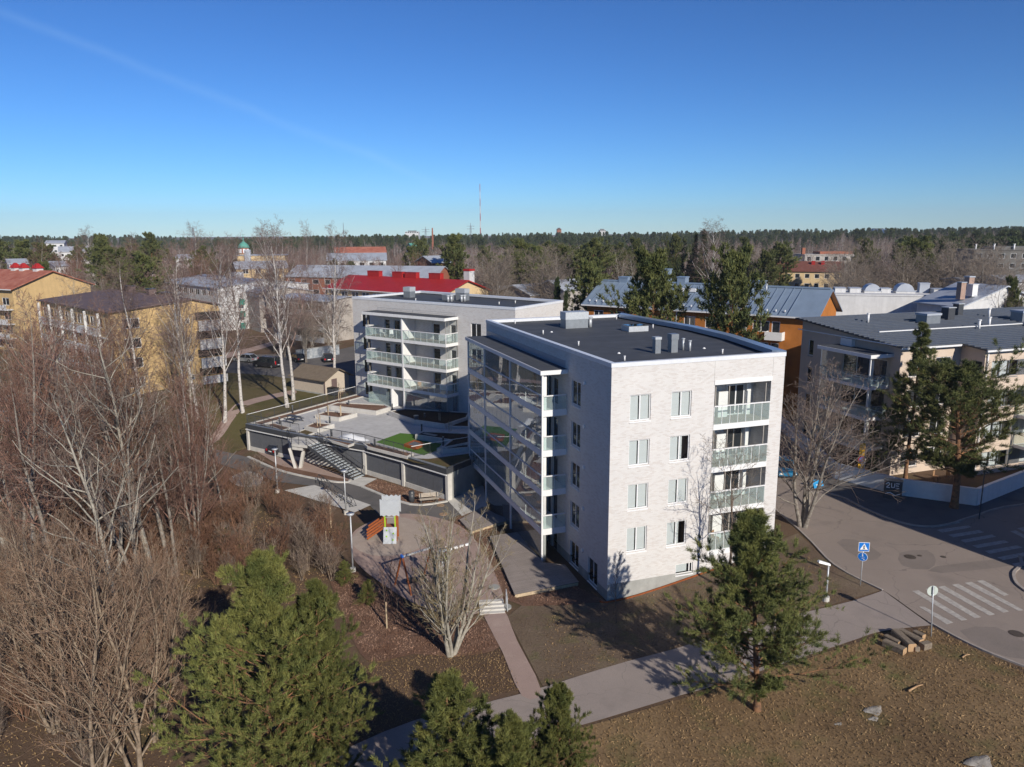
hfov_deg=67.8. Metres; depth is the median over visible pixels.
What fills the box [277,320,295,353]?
bare tree
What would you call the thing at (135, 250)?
bare tree
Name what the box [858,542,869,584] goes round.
traffic sign
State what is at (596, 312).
window
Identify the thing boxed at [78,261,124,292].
bare tree
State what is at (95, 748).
bare shrub
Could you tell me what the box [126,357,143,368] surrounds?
window
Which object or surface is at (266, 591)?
pine tree
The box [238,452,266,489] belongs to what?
bare shrub
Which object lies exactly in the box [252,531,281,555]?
bare shrub
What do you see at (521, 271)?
bare tree
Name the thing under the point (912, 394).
window
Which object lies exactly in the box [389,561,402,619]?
sapling
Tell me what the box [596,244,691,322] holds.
pine tree
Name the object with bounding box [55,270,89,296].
bare tree
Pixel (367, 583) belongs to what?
pine sapling
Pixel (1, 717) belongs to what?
bare shrub
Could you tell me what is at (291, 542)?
bare shrub
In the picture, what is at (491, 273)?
bare tree
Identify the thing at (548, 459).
window
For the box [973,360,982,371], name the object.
window
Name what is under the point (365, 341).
window
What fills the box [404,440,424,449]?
sandpit
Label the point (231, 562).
bare shrub
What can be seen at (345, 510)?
street lamp
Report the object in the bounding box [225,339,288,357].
bank path
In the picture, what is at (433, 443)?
railing
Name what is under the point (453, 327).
balcony door
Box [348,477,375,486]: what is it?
stair landing
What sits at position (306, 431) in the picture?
planter
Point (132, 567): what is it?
bare tree
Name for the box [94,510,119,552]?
bare shrub
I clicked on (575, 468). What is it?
window
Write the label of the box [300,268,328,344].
birch tree
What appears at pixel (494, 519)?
timber patio
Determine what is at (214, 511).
bare shrub
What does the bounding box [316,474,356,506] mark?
bicycle rack
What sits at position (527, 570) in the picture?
timber patio
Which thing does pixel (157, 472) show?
bare shrub
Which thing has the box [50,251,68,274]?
bare tree
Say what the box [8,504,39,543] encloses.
bare shrub
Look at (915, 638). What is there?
log
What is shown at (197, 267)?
bare tree
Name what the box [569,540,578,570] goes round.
window
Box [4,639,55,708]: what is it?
bare shrub
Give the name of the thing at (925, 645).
log
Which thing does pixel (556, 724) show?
pine tree
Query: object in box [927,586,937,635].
traffic sign
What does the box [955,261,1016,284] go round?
bare tree
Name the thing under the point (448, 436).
planter
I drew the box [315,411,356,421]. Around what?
planter
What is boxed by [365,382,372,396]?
window
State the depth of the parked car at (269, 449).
89.11 m
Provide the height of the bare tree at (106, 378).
21.636 m
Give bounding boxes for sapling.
[335,560,359,584]
[353,579,377,605]
[378,564,390,617]
[386,558,395,605]
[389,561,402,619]
[407,562,418,615]
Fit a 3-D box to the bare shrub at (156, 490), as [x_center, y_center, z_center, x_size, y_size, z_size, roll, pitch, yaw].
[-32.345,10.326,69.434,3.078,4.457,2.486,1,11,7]
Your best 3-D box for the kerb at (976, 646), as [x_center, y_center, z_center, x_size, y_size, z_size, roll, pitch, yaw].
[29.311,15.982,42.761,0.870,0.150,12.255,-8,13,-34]
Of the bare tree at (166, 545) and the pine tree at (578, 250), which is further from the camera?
the pine tree at (578, 250)
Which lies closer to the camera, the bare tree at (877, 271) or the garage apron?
the garage apron
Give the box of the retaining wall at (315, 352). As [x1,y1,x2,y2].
[295,344,338,358]
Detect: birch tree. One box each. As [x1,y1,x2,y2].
[75,225,95,283]
[88,242,168,419]
[118,232,152,280]
[136,238,223,420]
[143,244,217,425]
[176,221,215,272]
[191,232,261,422]
[197,230,273,412]
[238,215,304,407]
[244,224,323,399]
[247,223,285,307]
[293,219,318,268]
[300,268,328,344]
[301,220,360,367]
[685,219,736,280]
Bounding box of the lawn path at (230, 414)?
[208,391,296,442]
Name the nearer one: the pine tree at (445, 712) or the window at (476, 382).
the pine tree at (445, 712)
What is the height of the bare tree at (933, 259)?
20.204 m
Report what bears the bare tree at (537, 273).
on the ground at (496, 502)
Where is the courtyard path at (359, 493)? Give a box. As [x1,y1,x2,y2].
[194,447,459,519]
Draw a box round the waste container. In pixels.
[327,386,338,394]
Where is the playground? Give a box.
[350,514,502,615]
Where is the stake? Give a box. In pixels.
[385,602,387,628]
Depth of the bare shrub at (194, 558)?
57.30 m
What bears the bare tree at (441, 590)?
on the mulch slope
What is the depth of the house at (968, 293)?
119.96 m
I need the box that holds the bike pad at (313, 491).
[285,485,369,511]
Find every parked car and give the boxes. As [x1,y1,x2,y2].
[233,353,257,362]
[265,445,278,454]
[287,353,304,361]
[322,353,332,361]
[778,455,796,476]
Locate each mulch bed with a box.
[256,456,347,480]
[365,479,441,502]
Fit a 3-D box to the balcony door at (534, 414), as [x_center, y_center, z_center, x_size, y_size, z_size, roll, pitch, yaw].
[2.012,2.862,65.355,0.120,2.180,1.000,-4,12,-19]
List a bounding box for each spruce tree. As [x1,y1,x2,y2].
[553,277,563,310]
[563,290,567,310]
[684,233,697,282]
[692,230,710,282]
[744,243,753,278]
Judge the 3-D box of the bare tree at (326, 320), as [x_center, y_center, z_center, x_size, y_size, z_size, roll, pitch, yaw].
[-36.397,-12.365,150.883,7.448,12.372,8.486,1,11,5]
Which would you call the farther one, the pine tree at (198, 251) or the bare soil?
the pine tree at (198, 251)
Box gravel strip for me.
[256,451,348,479]
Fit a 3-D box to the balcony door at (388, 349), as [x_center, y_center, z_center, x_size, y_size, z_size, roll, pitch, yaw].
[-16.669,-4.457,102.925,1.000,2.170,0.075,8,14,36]
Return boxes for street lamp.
[272,448,278,492]
[340,469,347,514]
[346,512,355,572]
[817,560,830,601]
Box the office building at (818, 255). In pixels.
[794,248,853,271]
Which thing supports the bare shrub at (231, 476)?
on the ground at (496, 502)
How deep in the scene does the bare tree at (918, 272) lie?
181.34 m
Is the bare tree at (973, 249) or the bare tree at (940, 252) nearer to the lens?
the bare tree at (973, 249)
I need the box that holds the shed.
[288,363,353,394]
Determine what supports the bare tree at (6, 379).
on the ground at (496, 502)
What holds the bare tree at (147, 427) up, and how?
on the ground at (496, 502)
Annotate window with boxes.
[2,298,9,304]
[90,316,94,326]
[124,318,138,328]
[125,337,141,348]
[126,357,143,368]
[362,314,369,328]
[363,337,370,351]
[364,359,371,373]
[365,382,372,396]
[471,323,480,335]
[472,349,481,365]
[472,375,481,390]
[472,406,481,415]
[546,416,550,437]
[546,456,550,474]
[546,496,550,512]
[547,375,550,399]
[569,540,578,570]
[570,421,579,450]
[570,462,579,491]
[570,502,578,531]
[571,380,580,409]
[587,557,596,589]
[594,310,602,314]
[626,526,646,554]
[627,483,647,511]
[628,439,649,467]
[629,394,650,423]
[666,520,685,548]
[668,478,687,506]
[669,435,688,463]
[671,390,690,419]
[675,562,692,576]
[684,316,694,324]
[721,511,736,535]
[722,470,739,495]
[724,427,741,455]
[726,383,744,414]
[752,320,769,331]
[771,321,779,332]
[771,343,778,347]
[803,419,807,434]
[805,367,811,383]
[805,393,809,409]
[808,339,813,356]
[836,443,878,469]
[838,414,881,443]
[839,384,883,413]
[842,354,886,383]
[899,450,916,468]
[903,420,918,438]
[907,390,920,407]
[929,420,941,435]
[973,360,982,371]
[980,449,1006,468]
[984,420,1009,437]
[991,359,1018,377]
[1019,449,1023,463]
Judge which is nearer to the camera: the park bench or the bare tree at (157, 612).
the bare tree at (157, 612)
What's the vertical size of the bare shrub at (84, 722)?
5.106 m
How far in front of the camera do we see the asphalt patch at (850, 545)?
58.78 m
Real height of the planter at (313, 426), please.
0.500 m
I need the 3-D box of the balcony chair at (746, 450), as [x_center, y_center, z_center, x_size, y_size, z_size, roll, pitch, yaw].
[17.131,5.162,56.499,0.490,0.920,0.480,-5,12,-21]
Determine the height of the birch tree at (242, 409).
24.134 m
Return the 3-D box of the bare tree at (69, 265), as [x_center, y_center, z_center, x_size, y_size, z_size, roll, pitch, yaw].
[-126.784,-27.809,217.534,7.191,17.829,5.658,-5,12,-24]
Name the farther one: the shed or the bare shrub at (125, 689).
the shed
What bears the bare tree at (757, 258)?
on the ground at (496, 502)
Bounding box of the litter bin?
[408,490,414,502]
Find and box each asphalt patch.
[837,539,881,559]
[898,550,935,568]
[929,558,1023,572]
[960,627,1023,658]
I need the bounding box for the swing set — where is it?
[394,547,439,595]
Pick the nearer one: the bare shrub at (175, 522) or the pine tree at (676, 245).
the bare shrub at (175, 522)
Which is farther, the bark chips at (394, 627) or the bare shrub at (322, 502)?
the bare shrub at (322, 502)
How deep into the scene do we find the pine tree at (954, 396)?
64.22 m
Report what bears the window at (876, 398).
in the apartment house at (875, 347)
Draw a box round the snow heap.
[338,433,368,440]
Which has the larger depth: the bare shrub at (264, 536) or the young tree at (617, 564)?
the bare shrub at (264, 536)
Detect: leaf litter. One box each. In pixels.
[0,505,335,766]
[261,652,515,751]
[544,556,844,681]
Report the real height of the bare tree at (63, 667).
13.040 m
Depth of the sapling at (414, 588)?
51.27 m
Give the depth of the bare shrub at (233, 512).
66.96 m
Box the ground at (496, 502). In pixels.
[0,234,1023,766]
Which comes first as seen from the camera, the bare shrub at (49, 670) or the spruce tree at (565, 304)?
the bare shrub at (49, 670)
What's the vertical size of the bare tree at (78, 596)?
11.385 m
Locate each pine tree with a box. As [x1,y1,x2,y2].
[0,237,14,268]
[0,239,49,269]
[31,242,55,257]
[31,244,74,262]
[37,259,51,270]
[65,244,85,270]
[74,246,136,291]
[82,233,116,263]
[84,235,108,289]
[109,250,172,292]
[125,242,144,274]
[129,542,385,766]
[139,231,164,263]
[160,248,177,274]
[184,245,218,274]
[213,577,380,766]
[350,667,526,766]
[389,758,399,766]
[401,246,418,265]
[412,238,429,258]
[436,233,469,279]
[471,708,580,766]
[474,245,495,274]
[496,238,545,275]
[504,252,534,283]
[508,677,599,766]
[512,244,553,283]
[537,240,554,258]
[545,242,575,272]
[548,245,573,260]
[550,249,578,278]
[563,257,606,310]
[565,249,600,278]
[568,237,616,278]
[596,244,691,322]
[607,241,630,279]
[623,237,643,278]
[661,233,691,276]
[663,507,893,712]
[693,241,770,341]
[737,236,755,262]
[748,248,782,284]
[759,240,802,285]
[846,236,881,275]
[855,322,946,478]
[874,337,1023,508]
[891,234,933,280]
[905,242,939,283]
[1004,274,1023,307]
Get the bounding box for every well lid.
[489,584,499,589]
[504,604,510,609]
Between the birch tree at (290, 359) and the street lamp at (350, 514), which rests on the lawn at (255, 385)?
the birch tree at (290, 359)
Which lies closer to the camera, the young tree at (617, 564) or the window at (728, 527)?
the young tree at (617, 564)
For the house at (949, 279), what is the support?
on the ground at (496, 502)
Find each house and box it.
[0,263,95,350]
[5,258,28,268]
[36,285,227,396]
[45,240,66,255]
[48,261,70,271]
[58,246,76,272]
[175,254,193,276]
[284,265,453,294]
[323,269,493,295]
[326,253,386,265]
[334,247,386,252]
[414,255,450,265]
[499,283,539,298]
[534,279,588,310]
[581,268,842,414]
[768,261,843,287]
[795,303,1023,474]
[913,276,1023,311]
[941,277,983,287]
[979,274,1023,291]
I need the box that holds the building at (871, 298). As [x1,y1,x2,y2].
[833,282,941,315]
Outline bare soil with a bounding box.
[508,533,878,685]
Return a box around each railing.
[246,386,355,422]
[247,414,299,433]
[319,427,403,453]
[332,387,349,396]
[411,437,466,456]
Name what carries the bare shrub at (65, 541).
on the ground at (496, 502)
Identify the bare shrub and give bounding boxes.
[0,467,20,510]
[0,480,47,512]
[0,502,17,566]
[0,532,22,579]
[0,559,20,594]
[0,590,14,633]
[0,628,10,666]
[0,662,37,724]
[0,697,8,735]
[1,529,43,561]
[2,495,36,540]
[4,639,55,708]
[8,476,48,535]
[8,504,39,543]
[21,469,57,519]
[21,515,68,559]
[21,543,78,575]
[27,642,83,722]
[28,646,75,703]
[29,525,63,556]
[37,499,84,540]
[38,490,104,551]
[38,666,111,763]
[43,515,82,572]
[49,477,78,522]
[50,476,87,517]
[70,477,107,515]
[70,723,114,766]
[72,525,92,562]
[78,523,141,579]
[79,660,116,734]
[80,504,139,543]
[90,541,129,587]
[90,561,148,619]
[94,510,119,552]
[96,530,127,559]
[98,642,161,729]
[101,566,184,618]
[110,536,143,584]
[114,502,170,550]
[115,501,160,565]
[120,550,147,583]
[122,615,147,649]
[137,455,173,495]
[140,435,168,481]
[140,534,177,572]
[143,474,171,513]
[145,519,176,549]
[146,478,180,514]
[146,492,171,519]
[149,501,192,562]
[153,493,189,547]
[156,498,196,549]
[160,449,186,477]
[163,485,215,537]
[165,471,202,492]
[169,510,213,569]
[180,533,207,577]
[183,505,217,541]
[185,519,235,560]
[194,491,229,534]
[196,541,229,571]
[200,457,220,483]
[200,546,226,584]
[201,470,220,510]
[202,520,222,545]
[203,496,223,523]
[211,519,246,563]
[212,465,245,498]
[213,477,245,510]
[214,485,259,533]
[215,523,252,570]
[216,527,243,559]
[216,540,255,574]
[217,489,239,525]
[217,548,236,585]
[219,465,238,500]
[220,493,245,528]
[231,469,254,504]
[232,525,255,551]
[234,459,259,483]
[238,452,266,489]
[240,500,259,535]
[244,473,269,506]
[252,463,290,495]
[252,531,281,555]
[255,516,295,556]
[256,482,283,514]
[270,511,298,549]
[271,489,305,529]
[277,513,304,560]
[284,510,332,554]
[288,507,306,531]
[288,547,309,580]
[289,516,325,570]
[293,522,319,563]
[302,498,337,545]
[308,483,342,527]
[308,533,335,573]
[312,517,349,561]
[315,539,343,580]
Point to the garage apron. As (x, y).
(478, 492)
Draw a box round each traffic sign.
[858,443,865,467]
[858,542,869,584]
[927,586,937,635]
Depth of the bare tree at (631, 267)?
231.75 m
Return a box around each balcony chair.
[710,529,718,543]
[738,447,747,459]
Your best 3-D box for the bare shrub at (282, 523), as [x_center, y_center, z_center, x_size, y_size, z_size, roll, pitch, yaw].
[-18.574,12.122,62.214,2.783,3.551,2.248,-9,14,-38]
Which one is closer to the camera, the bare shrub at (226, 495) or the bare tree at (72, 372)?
the bare tree at (72, 372)
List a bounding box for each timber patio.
[459,507,509,532]
[489,532,578,597]
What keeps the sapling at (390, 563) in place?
on the mulch slope
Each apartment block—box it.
[163,272,309,330]
[239,285,313,331]
[273,293,353,342]
[352,286,562,417]
[465,310,786,600]
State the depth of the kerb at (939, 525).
65.74 m
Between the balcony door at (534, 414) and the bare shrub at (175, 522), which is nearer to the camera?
the bare shrub at (175, 522)
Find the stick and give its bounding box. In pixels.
[907,684,922,691]
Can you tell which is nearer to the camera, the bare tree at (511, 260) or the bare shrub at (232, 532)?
the bare shrub at (232, 532)
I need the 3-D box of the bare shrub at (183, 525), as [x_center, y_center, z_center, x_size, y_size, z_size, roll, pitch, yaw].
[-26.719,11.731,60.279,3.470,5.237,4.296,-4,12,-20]
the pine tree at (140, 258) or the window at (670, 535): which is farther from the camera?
the pine tree at (140, 258)
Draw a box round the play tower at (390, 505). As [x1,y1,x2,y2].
[366,495,400,543]
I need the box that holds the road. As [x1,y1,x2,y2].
[776,473,1023,663]
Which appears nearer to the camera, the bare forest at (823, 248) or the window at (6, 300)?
the window at (6, 300)
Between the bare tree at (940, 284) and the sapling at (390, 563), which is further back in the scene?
the bare tree at (940, 284)
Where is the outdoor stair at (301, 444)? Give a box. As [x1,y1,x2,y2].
[287,430,364,479]
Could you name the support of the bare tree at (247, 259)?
on the ground at (496, 502)
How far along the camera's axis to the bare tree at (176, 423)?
63.30 m
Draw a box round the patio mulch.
[453,512,602,605]
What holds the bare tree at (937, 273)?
on the ground at (496, 502)
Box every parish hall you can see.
[232,260,287,280]
[237,250,287,260]
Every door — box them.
[331,378,336,386]
[385,319,389,334]
[386,343,390,357]
[386,366,391,380]
[387,388,390,400]
[394,320,399,335]
[395,344,400,358]
[396,367,401,382]
[433,323,439,339]
[434,348,439,363]
[434,372,440,388]
[435,396,441,409]
[451,325,455,341]
[451,350,456,366]
[452,375,456,391]
[452,396,456,410]
[506,359,508,376]
[533,372,535,391]
[533,412,535,427]
[533,451,535,463]
[553,416,557,442]
[553,456,557,479]
[553,495,556,517]
[553,533,556,548]
[554,377,557,403]
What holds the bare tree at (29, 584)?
on the ground at (496, 502)
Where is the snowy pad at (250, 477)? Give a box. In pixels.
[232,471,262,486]
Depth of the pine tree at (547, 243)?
278.60 m
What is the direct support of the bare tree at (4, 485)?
on the ground at (496, 502)
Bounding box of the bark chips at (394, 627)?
[332,568,495,660]
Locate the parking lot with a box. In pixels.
[226,346,355,392]
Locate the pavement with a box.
[779,432,1023,524]
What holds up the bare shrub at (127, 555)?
on the ground at (496, 502)
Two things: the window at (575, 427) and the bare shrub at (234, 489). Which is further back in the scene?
the bare shrub at (234, 489)
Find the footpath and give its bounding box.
[339,591,929,766]
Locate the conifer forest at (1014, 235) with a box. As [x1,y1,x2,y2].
[1,226,1023,282]
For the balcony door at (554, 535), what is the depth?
62.85 m
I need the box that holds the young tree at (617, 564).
[610,551,625,622]
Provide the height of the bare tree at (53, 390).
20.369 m
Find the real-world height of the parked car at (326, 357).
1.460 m
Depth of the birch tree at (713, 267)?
210.46 m
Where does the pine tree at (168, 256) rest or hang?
on the ground at (496, 502)
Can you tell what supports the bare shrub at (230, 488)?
on the ground at (496, 502)
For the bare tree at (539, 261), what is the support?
on the ground at (496, 502)
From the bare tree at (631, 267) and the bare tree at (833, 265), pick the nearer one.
the bare tree at (833, 265)
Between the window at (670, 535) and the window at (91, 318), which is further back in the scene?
the window at (91, 318)
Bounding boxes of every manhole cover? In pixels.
[904,554,915,558]
[1008,630,1023,636]
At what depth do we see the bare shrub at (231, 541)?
58.14 m
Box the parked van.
[252,355,279,367]
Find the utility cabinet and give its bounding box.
[883,478,903,499]
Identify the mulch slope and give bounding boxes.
[329,566,498,661]
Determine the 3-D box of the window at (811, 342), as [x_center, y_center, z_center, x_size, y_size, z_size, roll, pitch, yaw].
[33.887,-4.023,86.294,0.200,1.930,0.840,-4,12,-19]
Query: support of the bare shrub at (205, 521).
on the ground at (496, 502)
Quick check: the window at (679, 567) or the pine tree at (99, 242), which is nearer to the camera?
the window at (679, 567)
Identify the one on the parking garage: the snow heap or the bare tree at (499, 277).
the snow heap
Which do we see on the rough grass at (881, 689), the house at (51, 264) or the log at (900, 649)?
the log at (900, 649)
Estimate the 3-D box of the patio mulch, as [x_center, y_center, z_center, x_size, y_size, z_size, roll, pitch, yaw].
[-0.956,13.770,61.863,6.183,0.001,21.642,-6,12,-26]
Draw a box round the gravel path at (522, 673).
[484,613,540,698]
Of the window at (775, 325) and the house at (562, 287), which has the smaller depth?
the window at (775, 325)
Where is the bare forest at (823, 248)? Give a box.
[0,230,1020,291]
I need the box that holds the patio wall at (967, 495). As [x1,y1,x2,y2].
[781,416,1023,505]
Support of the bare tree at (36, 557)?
on the ground at (496, 502)
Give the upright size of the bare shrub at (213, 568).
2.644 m
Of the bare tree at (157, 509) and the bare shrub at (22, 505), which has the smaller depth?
the bare tree at (157, 509)
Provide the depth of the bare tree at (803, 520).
61.87 m
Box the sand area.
[352,517,431,555]
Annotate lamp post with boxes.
[978,471,987,518]
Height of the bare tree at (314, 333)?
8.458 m
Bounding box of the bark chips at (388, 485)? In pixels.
[366,479,443,502]
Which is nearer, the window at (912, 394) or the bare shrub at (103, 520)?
the bare shrub at (103, 520)
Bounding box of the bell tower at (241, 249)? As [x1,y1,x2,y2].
[238,238,249,253]
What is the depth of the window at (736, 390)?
56.69 m
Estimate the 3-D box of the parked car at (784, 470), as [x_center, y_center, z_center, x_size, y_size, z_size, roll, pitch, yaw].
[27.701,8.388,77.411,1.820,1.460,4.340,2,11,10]
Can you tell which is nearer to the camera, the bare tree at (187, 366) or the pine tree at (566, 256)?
the bare tree at (187, 366)
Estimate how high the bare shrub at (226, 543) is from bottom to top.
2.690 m
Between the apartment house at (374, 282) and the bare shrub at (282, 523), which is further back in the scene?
the apartment house at (374, 282)
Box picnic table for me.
[283,414,303,423]
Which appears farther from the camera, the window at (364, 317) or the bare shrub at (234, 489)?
the window at (364, 317)
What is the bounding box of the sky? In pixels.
[0,0,1023,237]
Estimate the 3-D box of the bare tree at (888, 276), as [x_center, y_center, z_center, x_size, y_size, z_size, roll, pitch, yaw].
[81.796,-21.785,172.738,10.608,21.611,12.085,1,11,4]
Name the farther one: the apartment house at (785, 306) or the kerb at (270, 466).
the apartment house at (785, 306)
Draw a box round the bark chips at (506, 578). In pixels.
[442,508,604,604]
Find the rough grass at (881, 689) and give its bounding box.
[458,628,1023,766]
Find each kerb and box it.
[247,456,347,482]
[361,486,447,505]
[599,569,712,602]
[775,508,882,590]
[798,472,1023,526]
[927,620,1023,666]
[1012,555,1023,590]
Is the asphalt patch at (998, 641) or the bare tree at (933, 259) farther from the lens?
the bare tree at (933, 259)
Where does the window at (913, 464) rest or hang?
in the apartment house at (875, 347)
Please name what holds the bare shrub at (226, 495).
on the ground at (496, 502)
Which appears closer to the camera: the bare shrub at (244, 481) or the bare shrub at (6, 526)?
the bare shrub at (6, 526)
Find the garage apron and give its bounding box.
[449,485,486,515]
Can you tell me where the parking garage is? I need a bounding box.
[245,394,488,500]
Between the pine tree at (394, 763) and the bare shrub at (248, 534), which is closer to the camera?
the pine tree at (394, 763)
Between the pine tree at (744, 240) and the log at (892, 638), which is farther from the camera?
the pine tree at (744, 240)
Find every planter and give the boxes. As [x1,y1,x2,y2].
[265,423,289,429]
[298,429,315,434]
[304,422,334,432]
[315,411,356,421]
[323,435,356,447]
[328,402,390,414]
[362,442,413,458]
[388,408,467,428]
[415,431,468,453]
[437,444,468,453]
[447,419,468,428]
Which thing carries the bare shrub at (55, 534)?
on the ground at (496, 502)
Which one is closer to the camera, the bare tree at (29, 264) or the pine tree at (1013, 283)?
the pine tree at (1013, 283)
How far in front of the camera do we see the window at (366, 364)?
106.01 m
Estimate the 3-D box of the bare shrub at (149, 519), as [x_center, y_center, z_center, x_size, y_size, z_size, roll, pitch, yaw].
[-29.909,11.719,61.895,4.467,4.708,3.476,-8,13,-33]
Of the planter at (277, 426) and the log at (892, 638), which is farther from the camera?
the planter at (277, 426)
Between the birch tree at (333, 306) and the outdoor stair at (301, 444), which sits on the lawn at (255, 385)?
the birch tree at (333, 306)
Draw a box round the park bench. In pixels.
[419,492,438,503]
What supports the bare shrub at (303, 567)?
on the ground at (496, 502)
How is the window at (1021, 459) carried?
in the apartment house at (875, 347)
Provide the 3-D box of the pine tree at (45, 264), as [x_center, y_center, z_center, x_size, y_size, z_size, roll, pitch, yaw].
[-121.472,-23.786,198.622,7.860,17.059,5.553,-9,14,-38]
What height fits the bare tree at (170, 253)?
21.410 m
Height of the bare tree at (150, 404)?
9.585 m
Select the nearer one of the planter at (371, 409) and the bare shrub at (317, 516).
the bare shrub at (317, 516)
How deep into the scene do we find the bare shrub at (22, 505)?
64.39 m
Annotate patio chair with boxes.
[932,470,939,481]
[946,470,953,479]
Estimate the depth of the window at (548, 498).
63.67 m
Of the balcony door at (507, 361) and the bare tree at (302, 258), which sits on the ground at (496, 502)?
the bare tree at (302, 258)
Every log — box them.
[882,638,906,654]
[883,634,901,644]
[891,628,916,651]
[899,628,923,644]
[913,630,925,638]
[914,645,919,651]
[918,640,931,650]
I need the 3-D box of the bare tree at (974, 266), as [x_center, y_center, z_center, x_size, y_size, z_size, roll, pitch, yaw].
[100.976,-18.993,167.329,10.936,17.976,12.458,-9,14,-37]
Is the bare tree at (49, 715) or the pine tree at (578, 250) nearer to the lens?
the bare tree at (49, 715)
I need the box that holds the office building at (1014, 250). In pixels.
[955,244,1023,274]
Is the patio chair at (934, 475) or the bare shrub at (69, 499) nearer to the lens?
the bare shrub at (69, 499)
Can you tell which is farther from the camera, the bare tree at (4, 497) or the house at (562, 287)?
the house at (562, 287)
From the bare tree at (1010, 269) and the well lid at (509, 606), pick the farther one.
the bare tree at (1010, 269)
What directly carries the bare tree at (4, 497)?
on the ground at (496, 502)
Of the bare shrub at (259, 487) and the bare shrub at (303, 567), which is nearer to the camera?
the bare shrub at (303, 567)
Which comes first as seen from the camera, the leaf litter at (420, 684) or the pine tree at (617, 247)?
the leaf litter at (420, 684)
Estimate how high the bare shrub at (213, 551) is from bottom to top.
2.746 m
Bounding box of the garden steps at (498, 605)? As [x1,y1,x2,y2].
[479,589,507,614]
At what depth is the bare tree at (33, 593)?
43.80 m
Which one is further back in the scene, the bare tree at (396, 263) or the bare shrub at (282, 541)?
the bare tree at (396, 263)
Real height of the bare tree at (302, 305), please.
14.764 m
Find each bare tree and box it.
[0,286,81,458]
[0,286,133,557]
[0,288,88,600]
[0,299,107,576]
[0,308,119,525]
[0,332,58,441]
[0,343,17,440]
[0,358,18,493]
[0,359,53,565]
[0,362,84,592]
[0,364,162,668]
[0,391,41,535]
[0,497,91,701]
[0,501,131,732]
[0,503,118,734]
[0,515,139,760]
[0,517,167,766]
[0,519,102,680]
[0,524,81,641]
[0,551,68,637]
[1,524,211,766]
[2,332,44,432]
[3,517,64,610]
[4,545,68,650]
[5,326,52,412]
[6,302,45,359]
[6,499,102,642]
[18,323,122,532]
[20,358,163,599]
[21,303,194,588]
[25,238,53,269]
[27,315,104,438]
[32,338,90,470]
[34,301,64,367]
[36,526,165,719]
[38,317,86,484]
[43,509,102,628]
[43,554,125,659]
[44,321,157,588]
[48,313,150,515]
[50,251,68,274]
[52,252,77,277]
[52,334,134,525]
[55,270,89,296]
[59,237,91,280]
[60,255,74,276]
[74,551,150,682]
[76,361,182,591]
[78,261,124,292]
[80,292,154,442]
[91,247,112,290]
[92,326,197,576]
[95,549,152,651]
[100,392,157,471]
[100,555,205,742]
[101,524,185,647]
[106,542,214,708]
[109,551,207,682]
[110,530,200,662]
[119,519,190,626]
[125,237,150,289]
[129,537,190,642]
[133,358,170,412]
[140,379,190,506]
[141,380,170,453]
[150,339,202,488]
[151,317,218,436]
[151,400,222,561]
[158,358,245,525]
[160,359,240,552]
[163,241,179,271]
[163,374,220,496]
[181,237,209,275]
[186,254,209,277]
[186,365,233,528]
[190,375,222,452]
[194,248,217,278]
[214,236,243,278]
[240,251,262,278]
[260,289,282,351]
[262,288,298,340]
[275,323,294,356]
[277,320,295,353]
[279,253,290,279]
[288,296,319,362]
[290,279,321,348]
[292,247,310,264]
[293,298,316,347]
[294,261,313,288]
[302,316,322,347]
[307,245,319,264]
[311,292,343,345]
[324,319,345,351]
[356,252,369,264]
[387,254,404,275]
[405,485,515,657]
[409,250,421,265]
[463,245,516,296]
[474,251,518,296]
[477,260,515,295]
[482,244,514,284]
[495,245,539,283]
[503,243,529,284]
[508,253,531,284]
[515,245,572,298]
[518,265,547,298]
[523,244,564,282]
[532,240,578,303]
[606,246,627,279]
[620,252,641,279]
[691,434,793,583]
[748,245,771,273]
[776,357,933,528]
[816,232,888,287]
[816,257,872,288]
[819,240,864,288]
[826,268,855,286]
[834,257,874,286]
[845,264,889,288]
[845,265,883,288]
[848,239,900,286]
[856,256,893,284]
[873,241,932,289]
[875,245,925,289]
[893,246,951,287]
[906,257,931,291]
[916,236,984,287]
[920,235,976,286]
[923,273,950,293]
[927,261,959,284]
[929,256,966,290]
[930,236,957,284]
[939,236,1022,285]
[945,232,1010,275]
[948,247,1016,284]
[953,258,991,275]
[954,244,1022,274]
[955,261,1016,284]
[978,266,1023,307]
[985,249,1023,291]
[985,255,1023,286]
[1001,267,1023,289]
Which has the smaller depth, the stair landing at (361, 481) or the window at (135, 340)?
the stair landing at (361, 481)
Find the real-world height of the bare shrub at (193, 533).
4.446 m
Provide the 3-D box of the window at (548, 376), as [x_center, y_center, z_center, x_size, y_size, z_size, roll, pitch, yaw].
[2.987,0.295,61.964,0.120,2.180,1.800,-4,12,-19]
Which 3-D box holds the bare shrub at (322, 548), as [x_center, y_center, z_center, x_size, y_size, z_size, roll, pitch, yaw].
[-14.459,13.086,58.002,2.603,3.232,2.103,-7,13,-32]
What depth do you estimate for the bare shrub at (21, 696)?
40.52 m
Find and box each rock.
[863,705,881,715]
[868,716,877,720]
[963,755,991,766]
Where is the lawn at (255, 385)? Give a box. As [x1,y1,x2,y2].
[0,353,353,460]
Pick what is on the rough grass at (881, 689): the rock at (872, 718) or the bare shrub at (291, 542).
the rock at (872, 718)

